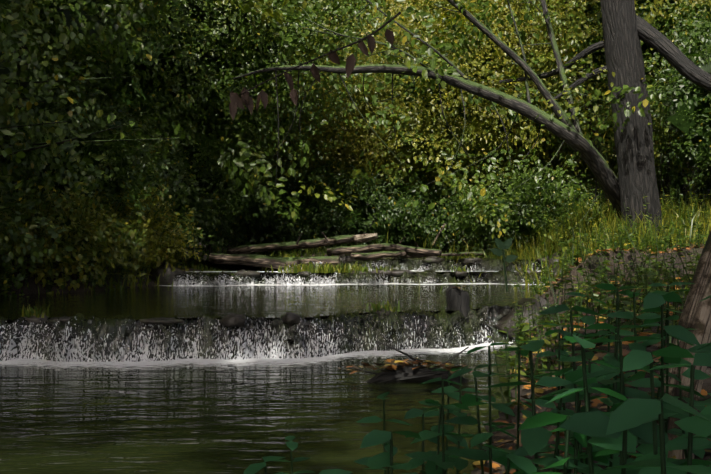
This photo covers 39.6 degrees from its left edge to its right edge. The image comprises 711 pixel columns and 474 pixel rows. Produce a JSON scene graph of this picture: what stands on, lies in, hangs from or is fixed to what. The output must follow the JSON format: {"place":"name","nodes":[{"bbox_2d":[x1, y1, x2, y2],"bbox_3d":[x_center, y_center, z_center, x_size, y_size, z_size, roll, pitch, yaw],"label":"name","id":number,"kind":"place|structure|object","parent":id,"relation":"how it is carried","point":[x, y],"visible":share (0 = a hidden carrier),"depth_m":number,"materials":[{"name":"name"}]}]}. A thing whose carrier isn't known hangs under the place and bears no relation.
{"place":"outdoors","nodes":[
{"label":"outdoors","id":0,"kind":"place"},
{"bbox_2d":[0,342,514,473],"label":"pool water","id":1,"kind":"structure","parent":0,"point":[202,416],"depth_m":5.91,"materials":[{"name":"green liquid"}]},
{"bbox_2d":[0,304,514,361],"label":"cascade water","id":2,"kind":"structure","parent":1,"relation":"on","point":[79,337],"depth_m":8.66,"materials":[{"name":"white liquid"}]},
{"bbox_2d":[344,285,469,383],"bbox_3d":[0.846,0.803,8.445,0.930,0.643,3.050,0,0,21],"label":"driftwood","id":3,"kind":"object","parent":1,"relation":"in","point":[457,299],"visible":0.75,"depth_m":7.12,"materials":[{"name":"brown wood"}]},
{"bbox_2d":[0,283,547,319],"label":"pool water","id":4,"kind":"structure","parent":0,"point":[197,301],"depth_m":11.39,"materials":[{"name":"black liquid"}]},
{"bbox_2d":[172,269,556,285],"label":"cascade water","id":5,"kind":"structure","parent":4,"relation":"on","point":[222,278],"depth_m":15.15,"materials":[{"name":"white liquid"}]},
{"bbox_2d":[0,33,710,473],"bbox_3d":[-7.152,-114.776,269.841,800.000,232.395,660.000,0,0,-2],"label":"terrain","id":6,"kind":"structure","parent":0,"point":[592,259],"depth_m":10.25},
{"bbox_2d":[23,250,573,338],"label":"ledge rocks","id":7,"kind":"object","parent":6,"relation":"on","point":[290,319],"visible":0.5,"depth_m":9.97,"materials":[{"name":"grey stone"}]},
{"bbox_2d":[0,0,697,264],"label":"tree trunks","id":8,"kind":"object","parent":6,"relation":"on","point":[24,84],"visible":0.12,"depth_m":19.67,"materials":[{"name":"brown plant"}]},
{"bbox_2d":[0,0,710,296],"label":"forest foliage","id":9,"kind":"object","parent":6,"relation":"on","point":[338,166],"visible":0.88,"depth_m":17.79,"materials":[{"name":"green plant"}]},
{"bbox_2d":[0,176,710,418],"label":"grass","id":10,"kind":"object","parent":6,"relation":"on","point":[676,221],"visible":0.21,"depth_m":12.55,"materials":[{"name":"green plant"}]},
{"bbox_2d":[229,12,517,291],"bbox_3d":[0.047,-0.147,1.754,0.538,0.499,0.105,0,0,-10],"label":"twig branch","id":11,"kind":"object","parent":6,"relation":"on","point":[246,99],"visible":1,"depth_m":1.74,"materials":[{"name":"brown plant"}]},
{"bbox_2d":[233,0,620,235],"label":"leaning tree","id":12,"kind":"object","parent":6,"relation":"on","point":[567,131],"visible":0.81,"depth_m":15.16,"materials":[{"name":"grey plant"}]},
{"bbox_2d":[244,282,710,473],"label":"nettles","id":13,"kind":"object","parent":6,"relation":"on","point":[623,426],"visible":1,"depth_m":1.56,"materials":[{"name":"green plant"}]},
{"bbox_2d":[338,234,710,473],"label":"leaf litter","id":14,"kind":"object","parent":6,"relation":"on","point":[596,401],"visible":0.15,"depth_m":5.97,"materials":[{"name":"brown plant"}]},
{"bbox_2d":[499,0,710,242],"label":"tree trunk","id":15,"kind":"object","parent":6,"relation":"on","point":[626,29],"visible":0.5,"depth_m":15.43,"materials":[{"name":"brown plant"}]},
{"bbox_2d":[656,231,710,458],"bbox_3d":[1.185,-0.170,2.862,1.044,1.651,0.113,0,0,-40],"label":"trunk","id":16,"kind":"object","parent":6,"relation":"on","point":[696,314],"visible":0.35,"depth_m":2.60,"materials":[{"name":"brown wood"}]},
{"bbox_2d":[181,248,536,259],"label":"stones","id":17,"kind":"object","parent":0,"point":[205,257],"depth_m":18.79,"materials":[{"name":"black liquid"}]},
{"bbox_2d":[185,270,544,273],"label":"pool water","id":18,"kind":"structure","parent":0,"point":[216,272],"depth_m":15.78,"materials":[{"name":"black liquid"}]},
{"bbox_2d":[209,232,482,268],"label":"fallen logs","id":19,"kind":"object","parent":18,"relation":"on","point":[240,255],"visible":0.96,"depth_m":16.56,"materials":[{"name":"brown wood"}]},
{"bbox_2d":[354,223,445,244],"bbox_3d":[0.904,-0.049,18.133,0.408,0.427,2.408,0,0,45],"label":"pale log","id":20,"kind":"object","parent":19,"relation":"on","point":[360,238],"visible":1,"depth_m":17.36,"materials":[{"name":"beige wood"}]},
{"bbox_2d":[282,256,552,271],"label":"cascade water","id":21,"kind":"structure","parent":18,"relation":"on","point":[418,264],"depth_m":16.15,"materials":[{"name":"white liquid"}]}
]}

